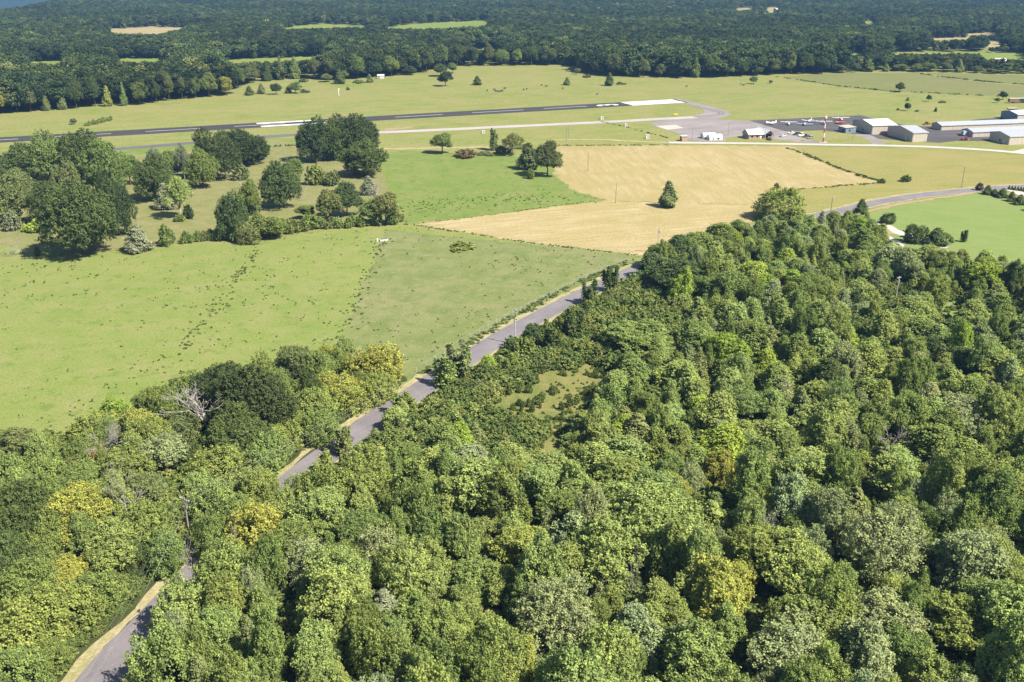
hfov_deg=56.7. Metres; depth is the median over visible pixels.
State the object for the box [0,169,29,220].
oak tree
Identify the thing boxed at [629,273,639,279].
sapling
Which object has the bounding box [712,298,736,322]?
young tree
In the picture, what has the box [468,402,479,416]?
sapling
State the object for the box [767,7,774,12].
field
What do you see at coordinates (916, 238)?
broadleaf tree
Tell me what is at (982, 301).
cedar tree
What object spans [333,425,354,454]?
sapling
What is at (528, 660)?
multi stemmed tree
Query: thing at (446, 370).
sapling
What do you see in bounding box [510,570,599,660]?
broadleaf tree
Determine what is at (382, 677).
broadleaf tree
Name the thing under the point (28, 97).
broadleaf tree
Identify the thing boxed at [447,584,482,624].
broadleaf tree
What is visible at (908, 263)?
broadleaf tree
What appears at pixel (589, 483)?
multi stemmed tree
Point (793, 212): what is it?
young tree
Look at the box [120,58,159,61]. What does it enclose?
field
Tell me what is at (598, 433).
broadleaf tree
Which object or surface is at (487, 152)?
shrub
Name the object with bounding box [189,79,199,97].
broadleaf tree
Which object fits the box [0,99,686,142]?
runway
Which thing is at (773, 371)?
young tree
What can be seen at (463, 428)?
young tree
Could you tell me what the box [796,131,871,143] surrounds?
grass island
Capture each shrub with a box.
[33,246,40,255]
[123,216,132,234]
[158,224,171,246]
[169,228,175,243]
[173,214,186,221]
[180,230,188,243]
[182,204,193,218]
[186,233,196,243]
[192,230,201,241]
[200,230,208,241]
[206,228,214,240]
[209,229,221,240]
[222,228,229,239]
[226,227,246,242]
[232,161,249,180]
[240,203,261,215]
[248,211,264,235]
[284,218,294,233]
[293,219,304,232]
[296,220,310,231]
[299,212,318,230]
[300,89,310,92]
[304,162,325,185]
[313,216,324,228]
[316,217,333,228]
[319,169,340,185]
[323,216,336,228]
[332,216,344,228]
[341,217,353,227]
[348,213,356,226]
[352,80,364,83]
[352,215,365,225]
[357,217,371,227]
[369,214,382,225]
[384,213,398,224]
[397,213,403,221]
[450,241,475,251]
[454,148,476,158]
[478,150,494,155]
[495,145,511,154]
[527,168,533,178]
[900,174,911,181]
[975,182,983,190]
[982,185,992,194]
[989,189,996,195]
[996,188,1007,197]
[1006,191,1015,201]
[1013,194,1023,204]
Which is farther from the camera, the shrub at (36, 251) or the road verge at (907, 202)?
the road verge at (907, 202)
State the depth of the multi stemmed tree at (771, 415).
205.31 m
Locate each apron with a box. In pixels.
[649,119,822,143]
[749,115,1003,142]
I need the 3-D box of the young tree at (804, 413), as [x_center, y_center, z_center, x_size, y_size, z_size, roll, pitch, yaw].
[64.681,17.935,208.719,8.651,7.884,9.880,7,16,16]
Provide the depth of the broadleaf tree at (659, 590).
144.52 m
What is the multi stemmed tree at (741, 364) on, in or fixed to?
on the woodland floor
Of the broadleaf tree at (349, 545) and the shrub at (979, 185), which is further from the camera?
the shrub at (979, 185)
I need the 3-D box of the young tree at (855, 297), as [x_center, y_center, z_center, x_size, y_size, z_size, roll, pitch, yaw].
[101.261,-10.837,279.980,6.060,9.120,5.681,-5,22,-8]
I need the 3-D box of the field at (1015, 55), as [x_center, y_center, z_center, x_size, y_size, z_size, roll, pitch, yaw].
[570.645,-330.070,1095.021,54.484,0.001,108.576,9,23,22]
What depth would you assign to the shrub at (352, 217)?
376.67 m
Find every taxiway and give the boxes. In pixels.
[1,134,295,155]
[379,116,696,132]
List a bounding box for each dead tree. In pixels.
[2,233,29,257]
[81,422,126,455]
[103,455,148,508]
[105,418,123,447]
[155,381,223,427]
[180,539,197,583]
[365,181,381,198]
[626,547,644,600]
[759,506,779,526]
[878,424,910,445]
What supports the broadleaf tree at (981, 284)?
on the woodland floor
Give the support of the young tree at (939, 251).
on the woodland floor
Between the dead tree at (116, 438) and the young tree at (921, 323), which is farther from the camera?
the young tree at (921, 323)
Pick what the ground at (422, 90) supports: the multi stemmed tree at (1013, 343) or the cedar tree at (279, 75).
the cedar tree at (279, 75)
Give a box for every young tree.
[179,591,197,615]
[240,639,260,662]
[287,640,296,675]
[293,573,310,605]
[380,404,408,427]
[381,611,391,624]
[397,400,409,414]
[401,513,412,538]
[420,445,457,470]
[430,421,462,452]
[438,625,468,653]
[440,435,461,454]
[444,584,460,603]
[452,441,489,461]
[454,420,475,444]
[460,506,477,517]
[467,534,484,551]
[479,354,498,364]
[489,440,533,463]
[511,621,520,648]
[522,322,540,338]
[528,449,568,477]
[564,442,578,459]
[565,408,588,437]
[567,431,581,446]
[574,443,590,464]
[575,441,612,477]
[583,397,613,427]
[594,368,628,400]
[599,382,627,420]
[608,434,652,469]
[613,413,632,434]
[615,350,641,369]
[618,357,655,385]
[621,377,643,409]
[637,462,655,471]
[641,351,652,363]
[641,424,672,470]
[645,349,661,365]
[647,336,669,355]
[649,359,703,387]
[654,341,669,364]
[657,402,689,424]
[665,421,694,446]
[666,278,676,297]
[670,352,683,362]
[671,318,697,343]
[672,293,692,307]
[677,324,711,354]
[680,378,709,407]
[681,405,700,430]
[681,443,711,474]
[688,394,709,411]
[693,390,738,430]
[694,422,747,464]
[696,308,714,323]
[699,246,706,253]
[701,293,709,300]
[704,240,723,252]
[704,245,725,264]
[704,295,721,311]
[707,491,724,507]
[709,237,723,244]
[711,358,727,377]
[711,419,724,436]
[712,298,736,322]
[712,367,741,392]
[716,301,749,325]
[717,380,727,390]
[717,520,731,534]
[718,260,737,272]
[723,240,731,251]
[723,253,738,261]
[724,246,736,254]
[728,238,746,250]
[733,249,744,262]
[734,419,758,438]
[738,261,772,279]
[739,319,769,352]
[741,376,753,394]
[741,429,755,440]
[741,631,764,669]
[743,227,756,239]
[743,236,756,250]
[744,296,766,322]
[744,435,782,462]
[745,269,760,277]
[745,354,755,375]
[750,418,800,440]
[752,219,764,238]
[753,348,779,371]
[754,239,775,248]
[754,245,770,261]
[756,244,774,258]
[756,360,796,389]
[758,388,789,421]
[759,220,775,237]
[760,279,782,309]
[760,388,787,413]
[761,267,775,275]
[767,296,791,328]
[769,260,789,271]
[772,269,786,282]
[772,375,794,402]
[773,243,788,255]
[773,334,788,353]
[774,220,783,235]
[774,247,797,260]
[776,229,785,236]
[776,343,788,360]
[779,205,807,225]
[780,280,798,300]
[780,332,816,364]
[782,227,796,242]
[782,257,792,265]
[782,267,801,286]
[784,290,813,312]
[785,359,793,376]
[786,404,813,432]
[787,257,804,271]
[787,322,796,337]
[792,378,828,404]
[793,357,824,384]
[794,445,831,465]
[795,220,811,235]
[798,262,821,276]
[802,214,818,233]
[802,236,813,243]
[805,299,829,322]
[807,327,843,362]
[807,345,817,357]
[809,227,821,235]
[809,357,851,387]
[809,397,858,442]
[816,282,821,298]
[817,224,831,236]
[817,318,824,326]
[825,294,838,302]
[826,210,841,223]
[826,235,835,251]
[834,229,849,245]
[835,300,851,315]
[838,249,852,260]
[838,287,852,309]
[839,218,846,228]
[839,261,849,269]
[840,364,850,384]
[842,210,855,222]
[843,324,859,344]
[845,249,872,265]
[847,279,873,302]
[847,290,863,306]
[848,231,858,241]
[849,217,867,227]
[849,224,882,251]
[849,258,868,267]
[850,213,863,219]
[851,321,864,332]
[852,340,889,378]
[852,375,878,395]
[854,240,875,258]
[854,495,871,506]
[857,276,874,287]
[857,434,870,453]
[857,449,875,472]
[858,506,870,532]
[859,265,876,281]
[860,335,887,363]
[862,211,871,224]
[862,454,902,498]
[863,378,894,404]
[865,287,885,304]
[867,299,881,316]
[868,268,888,291]
[869,242,902,266]
[869,309,900,345]
[871,223,889,240]
[873,246,883,252]
[875,258,890,268]
[885,346,905,365]
[889,443,911,455]
[889,452,920,478]
[893,295,939,322]
[898,425,921,444]
[900,421,957,462]
[904,315,935,335]
[908,272,930,283]
[910,565,932,590]
[911,351,926,358]
[913,244,938,255]
[913,381,940,403]
[915,273,930,293]
[915,462,932,478]
[915,631,936,653]
[916,407,967,444]
[918,291,932,307]
[923,323,949,341]
[924,334,944,357]
[924,396,947,424]
[925,267,934,275]
[928,304,940,316]
[934,332,954,350]
[934,352,955,372]
[935,363,956,379]
[935,377,963,392]
[936,248,948,253]
[936,366,964,383]
[938,389,955,402]
[939,254,957,267]
[940,260,950,269]
[941,315,961,327]
[945,250,963,262]
[945,266,954,280]
[947,258,963,275]
[947,436,996,464]
[950,280,958,292]
[955,298,992,322]
[955,377,985,399]
[955,659,970,674]
[956,249,972,264]
[962,373,994,391]
[965,288,984,299]
[965,342,1013,372]
[967,315,988,325]
[968,320,1001,344]
[970,248,994,263]
[970,256,999,285]
[972,456,985,481]
[978,352,1023,388]
[982,374,988,382]
[985,282,1009,297]
[985,292,1014,320]
[988,424,994,435]
[993,357,1020,389]
[997,254,1008,263]
[999,261,1007,267]
[1004,377,1023,393]
[1006,308,1016,319]
[1007,428,1023,458]
[1008,454,1023,474]
[1009,329,1023,349]
[1011,314,1023,326]
[1011,320,1023,335]
[1011,323,1023,347]
[1016,347,1023,372]
[1017,448,1023,457]
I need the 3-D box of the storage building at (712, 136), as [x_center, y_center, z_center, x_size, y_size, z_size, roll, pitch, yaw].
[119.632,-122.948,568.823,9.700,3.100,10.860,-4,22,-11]
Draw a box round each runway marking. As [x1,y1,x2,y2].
[257,120,310,123]
[261,122,325,126]
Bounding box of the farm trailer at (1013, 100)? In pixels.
[1008,98,1019,102]
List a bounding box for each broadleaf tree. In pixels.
[0,90,4,106]
[0,426,49,453]
[0,554,58,612]
[1,465,34,499]
[11,90,21,112]
[24,85,36,110]
[26,505,68,555]
[29,468,60,510]
[43,552,95,590]
[44,480,113,545]
[56,456,106,489]
[66,80,83,108]
[66,511,98,553]
[78,514,140,572]
[86,76,98,106]
[86,444,102,459]
[92,469,136,513]
[97,395,133,417]
[97,435,160,481]
[120,415,175,451]
[121,154,139,184]
[122,407,161,440]
[127,470,167,501]
[130,82,147,104]
[137,431,190,466]
[145,146,162,160]
[150,80,160,100]
[160,175,193,213]
[160,406,175,419]
[161,71,172,100]
[162,150,175,172]
[166,407,207,440]
[171,156,189,171]
[172,143,190,178]
[177,77,184,98]
[177,388,200,410]
[187,602,242,660]
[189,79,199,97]
[198,72,217,96]
[200,647,254,681]
[215,491,256,530]
[217,76,231,95]
[235,222,261,245]
[237,179,261,215]
[238,69,245,81]
[248,62,259,82]
[254,216,288,238]
[269,83,281,91]
[270,517,313,535]
[275,534,331,590]
[286,158,303,174]
[286,485,348,533]
[288,81,302,92]
[289,615,343,681]
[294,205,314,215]
[304,350,337,376]
[307,56,318,72]
[315,188,344,215]
[321,73,332,81]
[322,53,333,73]
[326,539,364,563]
[329,180,364,215]
[332,557,377,592]
[333,70,348,75]
[334,440,397,498]
[334,505,388,545]
[337,335,355,354]
[346,593,381,621]
[349,54,364,75]
[356,671,399,681]
[358,199,382,217]
[365,533,447,605]
[368,191,399,224]
[370,61,381,73]
[382,56,399,75]
[383,638,422,681]
[385,441,422,466]
[400,455,428,480]
[401,66,416,74]
[402,632,469,681]
[413,506,450,548]
[420,47,433,71]
[429,132,452,152]
[433,63,447,74]
[437,71,453,85]
[439,43,447,62]
[443,455,515,512]
[445,511,480,560]
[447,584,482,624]
[448,63,456,72]
[448,553,501,608]
[452,44,462,65]
[456,639,508,681]
[465,47,478,65]
[468,624,496,641]
[482,42,493,59]
[484,561,518,606]
[487,524,549,564]
[489,128,498,150]
[491,649,527,681]
[494,49,509,65]
[500,457,525,490]
[501,132,523,154]
[510,48,521,60]
[510,457,526,472]
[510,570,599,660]
[513,462,559,506]
[523,46,537,64]
[530,139,563,175]
[534,488,585,523]
[542,48,557,61]
[547,575,574,615]
[565,511,645,590]
[576,52,583,71]
[578,618,641,681]
[581,405,608,436]
[583,422,621,449]
[592,452,643,492]
[593,475,707,567]
[597,319,676,355]
[605,52,622,75]
[614,598,668,661]
[630,391,661,420]
[633,467,682,496]
[634,576,689,620]
[635,251,659,273]
[638,57,650,76]
[644,242,678,257]
[647,257,704,291]
[655,63,666,74]
[658,596,697,626]
[664,469,692,495]
[667,234,694,260]
[668,68,683,74]
[671,675,692,681]
[678,522,724,571]
[683,231,712,248]
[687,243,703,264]
[691,274,715,296]
[697,251,720,279]
[701,331,752,362]
[704,52,719,71]
[705,222,737,238]
[708,286,724,299]
[712,269,749,299]
[720,559,760,602]
[722,232,734,241]
[723,65,734,76]
[725,384,770,416]
[727,219,751,231]
[731,231,743,239]
[734,319,752,335]
[735,61,748,72]
[740,225,749,235]
[740,276,765,303]
[745,604,824,674]
[749,76,757,83]
[749,184,807,221]
[751,64,763,73]
[758,272,774,296]
[758,524,832,596]
[760,592,848,658]
[761,214,778,228]
[768,58,781,74]
[768,451,825,496]
[773,428,799,459]
[776,653,831,681]
[780,512,811,539]
[781,425,801,447]
[786,54,796,68]
[789,215,803,229]
[792,274,812,290]
[794,308,818,337]
[797,50,814,73]
[799,484,853,539]
[804,284,821,299]
[814,56,830,73]
[815,306,852,342]
[816,440,861,494]
[819,261,840,279]
[819,298,840,319]
[826,499,931,585]
[829,235,847,257]
[830,339,865,377]
[831,64,847,70]
[835,414,863,449]
[848,263,866,274]
[849,64,860,70]
[850,300,869,315]
[853,584,937,655]
[858,412,886,448]
[878,213,897,224]
[883,620,928,676]
[887,391,932,431]
[889,246,924,281]
[889,265,899,277]
[891,64,908,68]
[893,311,909,327]
[895,82,904,91]
[901,335,929,359]
[902,223,928,243]
[904,103,911,108]
[911,63,922,71]
[917,355,937,386]
[921,585,940,620]
[922,61,937,71]
[923,249,942,270]
[926,590,989,659]
[927,528,1012,592]
[941,63,952,71]
[941,392,989,437]
[945,346,976,372]
[949,574,993,608]
[959,230,968,241]
[960,256,1005,287]
[960,465,1023,539]
[966,333,999,372]
[969,277,988,292]
[970,66,983,72]
[974,382,1023,438]
[974,577,1023,645]
[975,456,1023,499]
[976,424,997,457]
[982,68,999,73]
[987,305,1010,342]
[991,567,1023,586]
[998,63,1013,72]
[998,91,1008,99]
[1015,293,1023,306]
[1015,507,1023,539]
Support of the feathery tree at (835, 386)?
on the woodland floor
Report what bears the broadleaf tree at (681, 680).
on the woodland floor
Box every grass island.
[725,136,814,143]
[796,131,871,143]
[879,140,921,145]
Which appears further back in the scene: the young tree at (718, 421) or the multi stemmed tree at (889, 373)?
the multi stemmed tree at (889, 373)
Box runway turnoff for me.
[677,99,729,120]
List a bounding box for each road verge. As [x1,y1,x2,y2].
[61,184,1023,681]
[123,188,1022,681]
[853,192,975,214]
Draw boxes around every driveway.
[855,134,886,143]
[877,221,948,247]
[1007,189,1023,195]
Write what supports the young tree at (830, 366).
on the woodland floor
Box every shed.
[377,74,383,78]
[679,135,687,140]
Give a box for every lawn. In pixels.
[870,192,1023,264]
[942,299,962,316]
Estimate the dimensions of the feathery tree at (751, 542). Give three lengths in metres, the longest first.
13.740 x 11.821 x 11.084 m
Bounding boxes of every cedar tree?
[42,94,50,110]
[56,89,66,109]
[102,86,112,105]
[119,82,127,105]
[121,223,156,253]
[152,182,175,209]
[186,653,211,681]
[238,614,253,643]
[244,86,254,95]
[257,83,265,93]
[262,61,271,80]
[276,55,284,79]
[284,86,291,92]
[289,56,300,78]
[333,70,345,83]
[358,175,375,194]
[365,428,379,437]
[366,74,373,82]
[373,587,398,617]
[375,446,387,458]
[469,421,486,443]
[472,76,481,84]
[472,379,482,387]
[488,383,498,395]
[498,433,509,443]
[514,142,538,169]
[538,507,553,532]
[560,46,570,64]
[562,77,569,84]
[589,393,598,405]
[591,416,607,437]
[605,72,613,85]
[612,405,631,424]
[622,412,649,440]
[627,60,633,76]
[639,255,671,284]
[657,180,678,207]
[668,578,675,587]
[675,362,694,393]
[680,343,695,360]
[686,460,704,475]
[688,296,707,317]
[689,315,698,324]
[690,57,700,77]
[693,347,708,376]
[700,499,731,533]
[709,318,721,332]
[733,259,740,273]
[735,379,746,392]
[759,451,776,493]
[760,337,773,355]
[762,327,778,351]
[764,316,774,331]
[780,221,788,229]
[784,308,794,322]
[789,385,811,417]
[792,352,801,375]
[801,251,809,264]
[809,254,817,267]
[817,210,827,224]
[817,237,831,255]
[827,218,839,235]
[839,267,845,287]
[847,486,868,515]
[850,264,862,280]
[852,198,868,213]
[854,387,872,413]
[861,59,874,71]
[866,221,875,227]
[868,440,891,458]
[881,64,889,71]
[920,250,927,261]
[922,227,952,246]
[930,344,948,363]
[939,251,946,266]
[948,236,954,242]
[954,59,964,72]
[956,260,969,280]
[957,250,963,261]
[980,299,987,312]
[987,289,996,297]
[1014,285,1023,299]
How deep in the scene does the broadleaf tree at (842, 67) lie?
913.18 m
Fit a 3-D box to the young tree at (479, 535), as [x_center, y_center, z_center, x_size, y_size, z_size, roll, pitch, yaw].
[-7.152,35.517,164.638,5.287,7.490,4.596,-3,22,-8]
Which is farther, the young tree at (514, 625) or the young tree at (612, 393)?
the young tree at (612, 393)
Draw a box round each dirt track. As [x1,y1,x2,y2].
[379,146,489,149]
[383,126,412,130]
[548,139,668,142]
[918,72,1023,85]
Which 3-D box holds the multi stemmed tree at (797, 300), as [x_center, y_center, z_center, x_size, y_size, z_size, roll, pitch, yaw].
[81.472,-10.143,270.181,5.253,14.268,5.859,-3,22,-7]
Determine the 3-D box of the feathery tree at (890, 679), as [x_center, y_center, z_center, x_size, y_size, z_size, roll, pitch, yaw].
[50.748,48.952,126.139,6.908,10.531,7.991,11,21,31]
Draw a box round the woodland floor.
[52,355,586,681]
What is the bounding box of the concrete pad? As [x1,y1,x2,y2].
[657,125,681,129]
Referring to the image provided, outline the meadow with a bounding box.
[379,151,604,223]
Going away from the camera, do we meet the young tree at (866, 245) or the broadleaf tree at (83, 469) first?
the broadleaf tree at (83, 469)
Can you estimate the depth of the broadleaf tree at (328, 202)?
379.14 m
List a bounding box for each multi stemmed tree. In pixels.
[246,583,277,627]
[246,605,288,681]
[255,675,286,681]
[324,531,335,551]
[327,661,350,681]
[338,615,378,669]
[347,484,378,513]
[375,505,407,550]
[382,445,402,484]
[389,451,439,509]
[392,590,435,651]
[411,535,451,571]
[420,556,454,604]
[424,599,473,647]
[428,473,465,527]
[429,445,457,480]
[473,462,534,526]
[496,509,529,554]
[501,574,529,625]
[511,633,537,681]
[515,530,568,603]
[533,640,606,681]
[546,506,586,568]
[554,458,590,494]
[583,479,601,505]
[588,569,619,600]
[597,388,614,402]
[598,583,625,625]
[606,598,663,677]
[639,675,660,681]
[644,518,687,582]
[646,402,674,430]
[655,615,728,681]
[656,238,668,259]
[660,378,680,406]
[664,445,687,467]
[667,265,693,301]
[673,563,699,607]
[674,429,692,451]
[684,552,748,625]
[702,343,715,373]
[703,447,740,488]
[703,660,752,681]
[704,600,748,660]
[722,263,730,272]
[722,314,735,334]
[725,351,753,380]
[725,445,771,507]
[731,493,766,535]
[740,251,753,264]
[744,241,755,260]
[753,525,787,575]
[759,490,774,523]
[764,407,781,423]
[765,469,816,529]
[767,292,781,317]
[784,229,806,258]
[788,283,805,315]
[791,305,804,324]
[799,407,851,453]
[802,560,864,628]
[806,236,827,263]
[814,638,856,681]
[821,258,835,266]
[829,271,843,295]
[832,668,875,681]
[834,365,848,391]
[837,613,897,681]
[840,392,861,423]
[848,449,867,489]
[867,226,885,245]
[869,495,916,538]
[881,456,912,499]
[882,362,897,388]
[892,353,924,396]
[895,327,914,343]
[895,646,951,681]
[896,578,926,627]
[897,388,910,415]
[901,290,921,302]
[918,446,965,522]
[923,272,950,307]
[930,267,949,281]
[935,489,981,547]
[944,661,982,681]
[947,319,974,351]
[950,671,979,681]
[973,609,1023,681]
[994,450,1011,463]
[997,382,1023,436]
[1000,258,1023,293]
[1003,339,1021,358]
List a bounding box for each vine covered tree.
[0,450,33,483]
[0,592,75,650]
[0,634,11,670]
[0,641,52,681]
[17,529,34,548]
[23,429,53,465]
[24,635,75,677]
[25,469,41,477]
[25,542,61,573]
[25,577,107,637]
[26,452,66,480]
[31,430,62,454]
[61,407,123,439]
[62,435,89,461]
[67,560,129,613]
[76,428,110,453]
[93,445,111,477]
[94,412,120,448]
[100,467,125,485]
[108,496,177,554]
[118,539,153,579]
[121,407,134,422]
[122,617,204,681]
[123,426,150,450]
[137,385,158,411]
[145,381,179,415]
[145,526,188,581]
[145,571,207,634]
[153,604,188,665]
[167,369,203,404]
[173,443,251,483]
[177,614,215,680]
[180,438,206,462]
[181,465,213,495]
[187,477,236,532]
[190,508,226,564]
[190,533,256,606]
[196,477,236,510]
[201,532,233,570]
[222,498,282,565]
[236,561,270,613]
[237,465,279,505]
[243,427,294,476]
[244,528,288,596]
[249,349,276,376]
[262,421,303,450]
[264,406,309,443]
[268,482,297,521]
[273,367,288,382]
[275,380,299,403]
[282,468,318,501]
[289,458,353,516]
[294,384,339,420]
[294,407,342,448]
[297,368,325,403]
[315,362,335,386]
[317,342,337,355]
[317,370,364,406]
[328,380,381,416]
[331,346,352,374]
[342,340,404,388]
[349,610,408,681]
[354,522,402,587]
[355,368,372,383]
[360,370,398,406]
[375,480,403,521]
[391,474,435,532]
[396,651,458,681]
[484,444,511,464]
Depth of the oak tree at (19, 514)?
163.72 m
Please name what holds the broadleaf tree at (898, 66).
on the ground at (422, 90)
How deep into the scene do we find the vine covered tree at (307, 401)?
213.12 m
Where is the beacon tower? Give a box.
[819,116,827,142]
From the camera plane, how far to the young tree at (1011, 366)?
224.75 m
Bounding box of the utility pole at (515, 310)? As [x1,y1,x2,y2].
[513,309,516,335]
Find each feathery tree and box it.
[202,569,250,615]
[223,655,262,681]
[268,513,328,557]
[293,565,370,644]
[295,658,341,681]
[303,541,371,602]
[379,607,411,650]
[460,611,530,665]
[467,515,499,545]
[533,648,566,681]
[542,539,586,589]
[570,482,609,535]
[574,592,615,628]
[593,672,631,681]
[629,634,647,677]
[654,449,691,481]
[662,615,696,638]
[663,485,689,521]
[678,462,706,494]
[690,320,715,339]
[713,525,733,559]
[719,521,780,578]
[721,288,737,302]
[729,496,766,527]
[753,663,781,681]
[757,592,793,631]
[796,523,835,561]
[799,271,826,288]
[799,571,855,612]
[811,229,821,242]
[818,275,841,296]
[820,376,855,401]
[836,559,865,598]
[859,393,910,430]
[861,571,914,608]
[874,260,893,280]
[880,672,899,681]
[889,488,917,503]
[893,512,938,564]
[902,476,929,507]
[905,497,940,532]
[928,486,963,527]
[954,450,978,477]
[959,503,1001,532]
[963,461,984,485]
[978,528,1023,579]
[980,525,1017,557]
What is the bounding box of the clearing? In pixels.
[493,363,608,451]
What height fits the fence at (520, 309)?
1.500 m
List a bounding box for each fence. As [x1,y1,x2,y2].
[419,257,628,365]
[439,225,623,252]
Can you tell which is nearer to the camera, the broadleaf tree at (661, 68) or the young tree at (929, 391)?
the young tree at (929, 391)
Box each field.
[31,60,61,63]
[111,26,181,33]
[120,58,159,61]
[229,56,315,61]
[286,23,364,28]
[388,20,486,28]
[415,200,761,254]
[553,145,877,204]
[761,147,1023,219]
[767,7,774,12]
[785,73,1023,96]
[895,51,988,52]
[933,37,968,39]
[968,32,995,34]
[982,52,1023,59]
[987,40,999,46]
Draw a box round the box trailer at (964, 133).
[961,131,968,135]
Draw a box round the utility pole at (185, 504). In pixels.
[179,497,191,548]
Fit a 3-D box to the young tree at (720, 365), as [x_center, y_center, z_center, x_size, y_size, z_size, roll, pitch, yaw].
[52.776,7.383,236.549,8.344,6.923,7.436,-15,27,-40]
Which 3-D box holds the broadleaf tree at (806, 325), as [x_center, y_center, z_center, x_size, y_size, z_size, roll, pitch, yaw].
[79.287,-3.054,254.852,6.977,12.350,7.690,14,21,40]
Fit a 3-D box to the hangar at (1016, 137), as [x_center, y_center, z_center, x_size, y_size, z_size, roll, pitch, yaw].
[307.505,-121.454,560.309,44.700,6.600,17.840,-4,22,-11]
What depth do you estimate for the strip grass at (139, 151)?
538.79 m
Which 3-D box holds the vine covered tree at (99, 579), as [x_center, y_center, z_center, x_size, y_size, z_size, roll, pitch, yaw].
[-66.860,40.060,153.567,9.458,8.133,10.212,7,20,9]
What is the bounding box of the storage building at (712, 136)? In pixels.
[700,132,722,139]
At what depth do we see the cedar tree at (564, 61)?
984.18 m
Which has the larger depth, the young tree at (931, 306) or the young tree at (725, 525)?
the young tree at (931, 306)
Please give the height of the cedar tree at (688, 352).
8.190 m
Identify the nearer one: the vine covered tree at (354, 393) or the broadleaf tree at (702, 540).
the broadleaf tree at (702, 540)
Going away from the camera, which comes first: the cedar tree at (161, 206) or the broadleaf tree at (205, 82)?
the cedar tree at (161, 206)
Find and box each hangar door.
[872,126,887,134]
[913,133,926,141]
[942,126,962,129]
[963,125,984,128]
[973,132,989,136]
[985,124,1005,126]
[1006,123,1023,126]
[1009,137,1023,144]
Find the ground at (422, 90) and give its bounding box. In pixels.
[0,0,1023,419]
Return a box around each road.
[75,185,1023,681]
[669,142,1023,153]
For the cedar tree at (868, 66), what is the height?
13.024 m
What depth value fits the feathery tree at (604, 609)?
141.23 m
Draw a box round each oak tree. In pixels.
[0,142,50,179]
[0,166,36,196]
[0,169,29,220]
[0,476,54,536]
[0,528,44,584]
[24,180,72,221]
[26,128,73,177]
[32,177,121,253]
[48,157,82,189]
[55,127,101,184]
[77,137,132,193]
[94,173,138,234]
[131,153,174,200]
[182,146,219,187]
[187,360,240,413]
[191,126,242,178]
[201,400,269,460]
[205,363,302,433]
[213,189,249,237]
[216,130,243,158]
[227,128,269,165]
[257,159,301,207]
[276,344,314,377]
[294,115,329,161]
[317,117,349,160]
[328,113,357,126]
[333,112,380,152]
[335,137,388,175]
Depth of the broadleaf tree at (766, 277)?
285.65 m
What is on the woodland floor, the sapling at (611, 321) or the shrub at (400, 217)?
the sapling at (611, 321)
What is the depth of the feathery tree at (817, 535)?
156.76 m
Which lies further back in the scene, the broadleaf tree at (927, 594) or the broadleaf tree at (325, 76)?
the broadleaf tree at (325, 76)
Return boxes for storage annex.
[838,124,855,132]
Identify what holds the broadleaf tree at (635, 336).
on the woodland floor
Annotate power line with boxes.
[74,501,189,681]
[189,320,501,502]
[512,230,652,309]
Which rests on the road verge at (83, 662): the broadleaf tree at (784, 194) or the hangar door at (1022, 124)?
the broadleaf tree at (784, 194)
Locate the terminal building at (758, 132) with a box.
[742,126,773,138]
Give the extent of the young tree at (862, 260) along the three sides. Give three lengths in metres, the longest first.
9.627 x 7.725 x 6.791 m
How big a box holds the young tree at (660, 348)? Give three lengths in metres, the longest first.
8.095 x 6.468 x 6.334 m
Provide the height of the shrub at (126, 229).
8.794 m
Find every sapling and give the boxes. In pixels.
[318,448,333,473]
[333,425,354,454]
[339,454,348,464]
[383,422,394,432]
[387,439,398,450]
[389,430,406,438]
[390,390,415,406]
[393,415,405,427]
[405,430,417,442]
[408,402,418,415]
[415,420,430,429]
[429,417,436,426]
[431,354,457,387]
[445,342,475,378]
[449,400,462,409]
[454,412,467,421]
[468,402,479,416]
[481,373,492,380]
[482,415,501,422]
[497,355,504,362]
[504,353,520,369]
[514,335,534,354]
[520,359,531,367]
[527,351,538,356]
[533,354,550,367]
[541,326,562,345]
[543,318,557,327]
[547,347,556,363]
[563,308,585,336]
[576,278,600,302]
[577,339,592,353]
[578,308,588,316]
[584,299,594,306]
[591,338,603,343]
[594,344,603,358]
[598,317,608,324]
[600,266,620,290]
[606,348,620,355]
[608,318,616,326]
[609,302,617,310]
[616,305,626,312]
[626,287,638,298]
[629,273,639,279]
[634,313,642,322]
[645,298,657,306]
[665,312,680,322]
[665,316,677,325]
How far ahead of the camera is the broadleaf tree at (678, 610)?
141.67 m
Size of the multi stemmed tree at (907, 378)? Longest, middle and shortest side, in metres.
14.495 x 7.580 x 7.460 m
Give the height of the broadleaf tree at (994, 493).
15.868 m
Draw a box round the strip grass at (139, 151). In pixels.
[0,137,378,155]
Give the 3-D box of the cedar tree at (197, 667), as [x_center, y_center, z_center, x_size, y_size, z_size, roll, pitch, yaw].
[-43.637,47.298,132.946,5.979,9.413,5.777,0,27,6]
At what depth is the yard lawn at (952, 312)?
287.70 m
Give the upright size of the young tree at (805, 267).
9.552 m
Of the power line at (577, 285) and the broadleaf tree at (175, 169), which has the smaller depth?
the power line at (577, 285)
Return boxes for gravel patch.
[887,234,904,246]
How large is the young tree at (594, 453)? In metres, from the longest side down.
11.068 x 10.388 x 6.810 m
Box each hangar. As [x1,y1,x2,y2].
[852,118,897,134]
[887,125,928,141]
[931,119,1023,129]
[962,126,1023,136]
[989,130,1023,144]
[1000,110,1023,118]
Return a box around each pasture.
[0,140,400,251]
[0,226,643,434]
[337,229,639,378]

